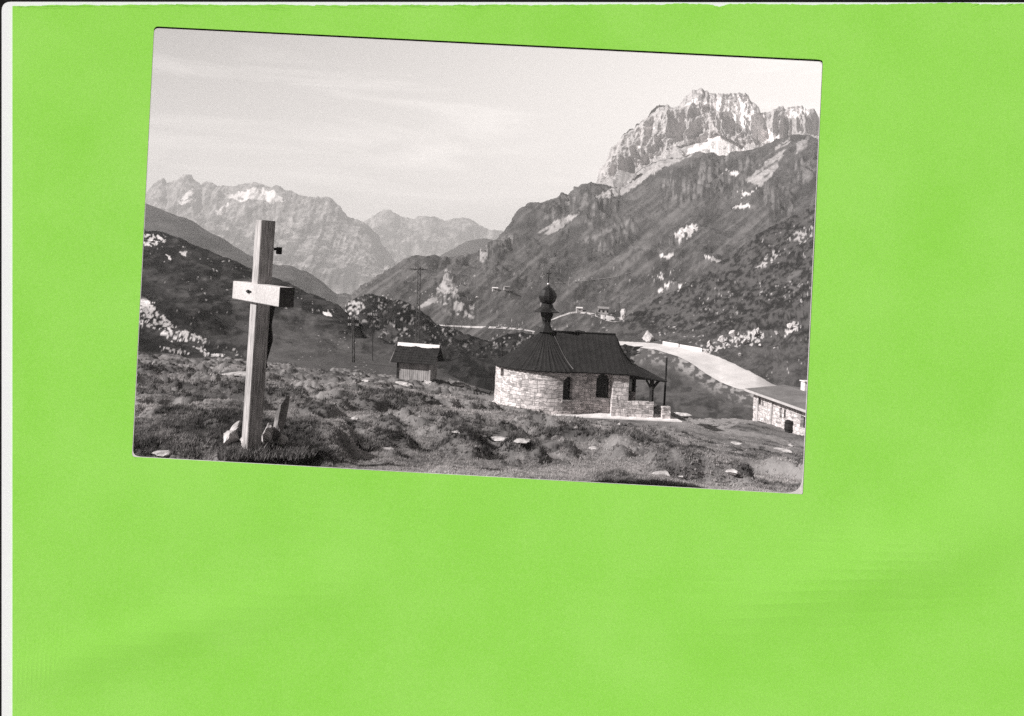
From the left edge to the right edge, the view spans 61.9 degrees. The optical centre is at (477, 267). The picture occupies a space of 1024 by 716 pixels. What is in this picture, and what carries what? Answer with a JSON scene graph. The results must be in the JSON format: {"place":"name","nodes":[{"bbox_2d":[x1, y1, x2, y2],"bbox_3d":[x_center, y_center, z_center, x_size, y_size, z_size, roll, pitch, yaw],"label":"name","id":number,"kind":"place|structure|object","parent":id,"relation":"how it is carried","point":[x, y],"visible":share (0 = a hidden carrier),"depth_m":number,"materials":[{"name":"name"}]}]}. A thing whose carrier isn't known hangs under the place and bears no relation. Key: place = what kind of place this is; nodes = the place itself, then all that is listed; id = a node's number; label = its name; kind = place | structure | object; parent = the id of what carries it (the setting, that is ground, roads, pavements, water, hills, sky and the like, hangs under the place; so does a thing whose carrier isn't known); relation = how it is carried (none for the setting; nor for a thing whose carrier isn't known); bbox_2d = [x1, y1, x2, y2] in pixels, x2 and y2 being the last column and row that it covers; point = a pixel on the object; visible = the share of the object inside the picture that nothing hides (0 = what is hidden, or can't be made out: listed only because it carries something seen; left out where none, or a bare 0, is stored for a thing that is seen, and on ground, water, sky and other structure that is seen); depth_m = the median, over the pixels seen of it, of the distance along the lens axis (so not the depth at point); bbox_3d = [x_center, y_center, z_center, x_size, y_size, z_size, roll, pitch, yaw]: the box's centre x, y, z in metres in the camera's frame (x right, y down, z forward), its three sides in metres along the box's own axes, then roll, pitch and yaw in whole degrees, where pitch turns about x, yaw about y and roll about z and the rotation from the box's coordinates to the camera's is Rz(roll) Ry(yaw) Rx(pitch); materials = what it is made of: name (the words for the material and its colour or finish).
{"place":"outdoors","nodes":[
{"label":"outdoors","id":0,"kind":"place"},
{"bbox_2d":[144,203,349,303],"bbox_3d":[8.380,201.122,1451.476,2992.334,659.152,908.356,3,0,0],"label":"mountain spur","id":1,"kind":"structure","parent":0,"point":[184,228],"depth_m":1330.06,"materials":[{"name":"grey stone"}]},
{"bbox_2d":[146,174,396,294],"bbox_3d":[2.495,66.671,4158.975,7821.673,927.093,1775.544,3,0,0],"label":"mountain range","id":2,"kind":"structure","parent":0,"point":[331,245],"depth_m":4084.70,"materials":[{"name":"grey stone"}]},
{"bbox_2d":[138,229,659,402],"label":"hill","id":3,"kind":"structure","parent":0,"point":[190,307],"depth_m":156.70,"materials":[{"name":"black plant"}]},
{"bbox_2d":[348,317,358,361],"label":"utility pole","id":4,"kind":"object","parent":3,"relation":"on","point":[353,348],"visible":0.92,"depth_m":117.92,"materials":[{"name":"grey wood"}]},
{"bbox_2d":[368,312,377,360],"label":"utility pole","id":5,"kind":"object","parent":3,"relation":"on","point":[372,315],"visible":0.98,"depth_m":124.95,"materials":[{"name":"wood"}]},
{"bbox_2d":[411,266,425,343],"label":"utility pole","id":6,"kind":"object","parent":3,"relation":"on","point":[417,269],"visible":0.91,"depth_m":149.75,"materials":[{"name":"grey wood"}]},
{"bbox_2d":[363,209,503,263],"bbox_3d":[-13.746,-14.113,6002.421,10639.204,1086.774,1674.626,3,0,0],"label":"mountain","id":7,"kind":"structure","parent":0,"point":[401,238],"depth_m":5766.93,"materials":[{"name":"grey stone"}]},
{"bbox_2d":[439,238,493,257],"bbox_3d":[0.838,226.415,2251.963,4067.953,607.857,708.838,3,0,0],"label":"hill","id":8,"kind":"structure","parent":0,"point":[472,246],"depth_m":2214.14,"materials":[{"name":"grey stone"}]},
{"bbox_2d":[133,351,803,492],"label":"meadow","id":9,"kind":"structure","parent":0,"point":[782,467],"depth_m":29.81,"materials":[{"name":"grey plant"}]},
{"bbox_2d":[152,450,170,455],"bbox_3d":[-4.450,2.623,12.042,0.272,0.091,0.302,3,0,-34],"label":"flat stone","id":10,"kind":"object","parent":9,"relation":"on","point":[162,453],"visible":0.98,"depth_m":11.97,"materials":[{"name":"stone"}]},
{"bbox_2d":[223,430,238,445],"bbox_3d":[-3.535,2.438,12.207,0.209,0.206,0.243,3,0,0],"label":"stone","id":11,"kind":"object","parent":9,"relation":"on","point":[229,436],"visible":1,"depth_m":12.15,"materials":[{"name":"stone"}]},
{"bbox_2d":[222,371,245,375],"bbox_3d":[-14.788,6.471,52.013,1.791,0.200,2.038,3,0,-7],"label":"flat stone","id":12,"kind":"object","parent":9,"relation":"on","point":[241,373],"visible":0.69,"depth_m":51.67,"materials":[{"name":"stone"}]},
{"bbox_2d":[230,421,240,430],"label":"stone","id":13,"kind":"object","parent":9,"relation":"on","point":[235,426],"visible":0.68,"depth_m":12.42,"materials":[{"name":"stone"}]},
{"bbox_2d":[217,444,256,461],"bbox_3d":[-3.319,2.526,11.786,0.554,0.183,0.766,3,0,0],"label":"rock","id":14,"kind":"object","parent":9,"relation":"on","point":[228,453],"visible":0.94,"depth_m":11.62,"materials":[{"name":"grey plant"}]},
{"bbox_2d":[232,220,294,452],"bbox_3d":[-2.959,1.215,11.857,0.432,3.736,1.633,3,0,-37],"label":"wooden cross","id":15,"kind":"object","parent":9,"relation":"on","point":[262,294],"visible":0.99,"depth_m":11.89,"materials":[{"name":"grey wood"}]},
{"bbox_2d":[242,441,288,460],"bbox_3d":[-2.979,2.534,11.995,0.772,0.228,0.802,3,0,0],"label":"heather","id":16,"kind":"object","parent":9,"relation":"on","point":[261,455],"visible":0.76,"depth_m":11.83,"materials":[{"name":"grey plant"}]},
{"bbox_2d":[262,423,272,442],"bbox_3d":[-3.027,2.389,12.207,0.151,0.334,0.144,3,0,30],"label":"stone","id":17,"kind":"object","parent":9,"relation":"on","point":[267,434],"visible":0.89,"depth_m":12.17,"materials":[{"name":"stone"}]},
{"bbox_2d":[272,395,289,440],"bbox_3d":[-2.830,2.174,12.261,0.166,0.706,0.067,20,1,-16],"label":"stone","id":18,"kind":"object","parent":9,"relation":"on","point":[280,420],"visible":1,"depth_m":12.25,"materials":[{"name":"grey stone"}]},
{"bbox_2d":[278,434,288,445],"bbox_3d":[-2.823,2.507,12.310,0.139,0.203,0.139,3,0,41],"label":"stone","id":19,"kind":"object","parent":9,"relation":"on","point":[283,439],"visible":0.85,"depth_m":12.26,"materials":[{"name":"stone"}]},
{"bbox_2d":[274,441,318,460],"bbox_3d":[-2.556,2.563,12.108,0.633,0.199,0.774,3,0,0],"label":"heather","id":20,"kind":"object","parent":9,"relation":"on","point":[299,451],"visible":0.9,"depth_m":11.96,"materials":[{"name":"grey plant"}]},
{"bbox_2d":[356,437,377,451],"bbox_3d":[-1.978,3.090,15.058,0.476,0.207,0.765,3,0,0],"label":"heather","id":21,"kind":"object","parent":9,"relation":"on","point":[367,445],"visible":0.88,"depth_m":14.93,"materials":[{"name":"grey plant"}]},
{"bbox_2d":[379,447,392,450],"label":"flat stone","id":22,"kind":"object","parent":9,"relation":"on","point":[386,448],"visible":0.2,"depth_m":15.39,"materials":[{"name":"stone"}]},
{"bbox_2d":[396,381,411,386],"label":"flat stone","id":23,"kind":"object","parent":9,"relation":"on","point":[406,384],"visible":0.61,"depth_m":72.83,"materials":[{"name":"stone"}]},
{"bbox_2d":[390,342,443,380],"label":"wooden hut","id":24,"kind":"object","parent":9,"relation":"on","point":[416,361],"visible":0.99,"depth_m":85.97,"materials":[{"name":"grey wood"}]},
{"bbox_2d":[489,436,505,440],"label":"flat stone","id":25,"kind":"object","parent":9,"relation":"on","point":[498,438],"visible":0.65,"depth_m":21.77,"materials":[{"name":"stone"}]},
{"bbox_2d":[514,437,529,443],"bbox_3d":[0.992,3.857,19.036,0.346,0.074,0.598,3,0,15],"label":"flat stone","id":26,"kind":"object","parent":9,"relation":"on","point":[521,440],"visible":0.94,"depth_m":18.90,"materials":[{"name":"stone"}]},
{"bbox_2d":[492,270,681,421],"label":"chapel","id":27,"kind":"structure","parent":9,"relation":"on","point":[548,369],"depth_m":59.54,"materials":[{"name":"white stone"}]},
{"bbox_2d":[563,377,569,398],"bbox_3d":[6.087,8.347,59.118,0.810,1.650,0.053,3,0,-25],"label":"window","id":28,"kind":"structure","parent":27,"relation":"in","point":[566,383],"depth_m":59.15,"materials":[{"name":"black glass"}]},
{"bbox_2d":[596,374,607,396],"bbox_3d":[8.762,8.335,60.367,0.890,1.750,0.053,3,0,-2],"label":"window","id":29,"kind":"structure","parent":27,"relation":"in","point":[602,380],"depth_m":60.36,"materials":[{"name":"black glass"}]},
{"bbox_2d":[652,470,669,475],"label":"flat stone","id":30,"kind":"object","parent":9,"relation":"on","point":[661,472],"visible":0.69,"depth_m":12.86,"materials":[{"name":"stone"}]},
{"bbox_2d":[663,358,667,405],"bbox_3d":[14.198,10.337,65.000,0.185,6.904,0.185,3,0,22],"label":"utility pole","id":31,"kind":"object","parent":9,"relation":"on","point":[664,399],"visible":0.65,"depth_m":64.94,"materials":[{"name":"black wood"}]},
{"bbox_2d":[675,412,691,415],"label":"flat stone","id":32,"kind":"object","parent":9,"relation":"on","point":[682,414],"visible":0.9,"depth_m":78.08,"materials":[{"name":"stone"}]},
{"bbox_2d":[725,469,737,474],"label":"flat stone","id":33,"kind":"object","parent":9,"relation":"on","point":[732,471],"visible":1,"depth_m":13.21,"materials":[{"name":"stone"}]},
{"bbox_2d":[744,380,806,435],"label":"stone house","id":34,"kind":"structure","parent":9,"relation":"on","point":[778,405],"depth_m":75.84,"materials":[{"name":"white stone"}]},
{"bbox_2d":[774,447,791,452],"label":"flat stone","id":35,"kind":"object","parent":9,"relation":"on","point":[784,450],"visible":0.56,"depth_m":49.99,"materials":[{"name":"stone"}]},
{"bbox_2d":[784,420,792,431],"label":"barrel","id":36,"kind":"object","parent":9,"relation":"on","point":[788,425],"visible":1,"depth_m":72.06,"materials":[{"name":"metal"}]},
{"bbox_2d":[146,29,821,230],"label":"sky","id":37,"kind":"structure","parent":0,"point":[482,133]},
{"bbox_2d":[440,325,534,331],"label":"road","id":38,"kind":"structure","parent":0,"point":[485,326],"depth_m":362.87,"materials":[{"name":"grey asphalt"}]},
{"bbox_2d":[344,293,642,390],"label":"knoll","id":39,"kind":"structure","parent":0,"point":[469,359],"depth_m":172.96,"materials":[{"name":"grey plant"}]},
{"bbox_2d":[338,134,817,339],"bbox_3d":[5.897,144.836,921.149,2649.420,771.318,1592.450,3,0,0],"label":"hillside","id":40,"kind":"structure","parent":0,"point":[659,228],"depth_m":823.68,"materials":[{"name":"grey stone"}]},
{"bbox_2d":[576,307,582,311],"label":"stone hut","id":41,"kind":"object","parent":40,"relation":"on","point":[579,309],"visible":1,"depth_m":409.25,"materials":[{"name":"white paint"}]},
{"bbox_2d":[555,272,630,282],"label":"footpath","id":42,"kind":"structure","parent":40,"relation":"on","point":[592,279],"depth_m":563.18,"materials":[{"name":"grey"}]},
{"bbox_2d":[597,306,608,314],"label":"stone hut","id":43,"kind":"object","parent":40,"relation":"on","point":[603,310],"visible":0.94,"depth_m":394.15,"materials":[{"name":"grey stone"}]},
{"bbox_2d":[620,309,625,318],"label":"rock pillar","id":44,"kind":"object","parent":40,"relation":"on","point":[623,313],"visible":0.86,"depth_m":374.45,"materials":[{"name":"stone"}]},
{"bbox_2d":[551,312,622,321],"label":"road","id":45,"kind":"structure","parent":0,"point":[607,318],"depth_m":377.78,"materials":[{"name":"grey asphalt"}]},
{"bbox_2d":[630,348,753,419],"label":"embankment","id":46,"kind":"structure","parent":0,"point":[694,391],"depth_m":107.09,"materials":[{"name":"grey plant"}]},
{"bbox_2d":[619,341,776,389],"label":"road","id":47,"kind":"structure","parent":0,"point":[724,371],"depth_m":123.23,"materials":[{"name":"grey asphalt"}]},
{"bbox_2d":[663,341,701,351],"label":"guard wall","id":48,"kind":"structure","parent":47,"relation":"on","point":[683,346],"depth_m":153.81,"materials":[{"name":"white paint"}]},
{"bbox_2d":[596,88,818,187],"bbox_3d":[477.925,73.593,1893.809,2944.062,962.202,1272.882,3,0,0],"label":"mountain","id":49,"kind":"structure","parent":0,"point":[703,121],"depth_m":1782.31,"materials":[{"name":"grey stone"}]},
{"bbox_2d":[605,205,814,387],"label":"hillside","id":50,"kind":"structure","parent":0,"point":[762,281],"depth_m":197.08,"materials":[{"name":"grey plant"}]},
{"bbox_2d":[642,330,654,342],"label":"boulder","id":51,"kind":"object","parent":50,"relation":"on","point":[648,337],"visible":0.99,"depth_m":175.48,"materials":[{"name":"stone"}]},
{"bbox_2d":[717,335,723,342],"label":"boulder","id":52,"kind":"object","parent":50,"relation":"on","point":[720,339],"visible":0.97,"depth_m":148.90,"materials":[{"name":"stone"}]},
{"bbox_2d":[729,330,736,336],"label":"boulder","id":53,"kind":"object","parent":50,"relation":"on","point":[732,333],"visible":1,"depth_m":151.47,"materials":[{"name":"stone"}]},
{"bbox_2d":[751,328,756,335],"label":"boulder","id":54,"kind":"object","parent":50,"relation":"on","point":[754,332],"visible":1,"depth_m":142.02,"materials":[{"name":"stone"}]},
{"label":"terrace","id":55,"kind":"structure","parent":0,"visible":0},
{"bbox_2d":[0,0,1023,715],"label":"black backing","id":56,"kind":"object","parent":55,"relation":"on","point":[2,2],"visible":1,"depth_m":8.54,"materials":[{"name":"paper"}]},
{"bbox_2d":[2,2,1023,715],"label":"white backing","id":57,"kind":"object","parent":56,"relation":"attached to","point":[6,358],"visible":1,"depth_m":8.52,"materials":[{"name":"white paper"}]},
{"bbox_2d":[12,3,1023,715],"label":"green paper","id":58,"kind":"object","parent":57,"relation":"attached to","point":[876,569],"visible":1,"depth_m":8.50,"materials":[{"name":"green paper"}]},
{"bbox_2d":[132,28,821,493],"bbox_3d":[0.005,-0.065,8.496,6.686,4.312,0.002,3,0,0],"label":"postcard edge","id":59,"kind":"object","parent":58,"relation":"attached to","point":[800,490],"visible":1,"depth_m":8.49,"materials":[{"name":"white paper"}]}
]}

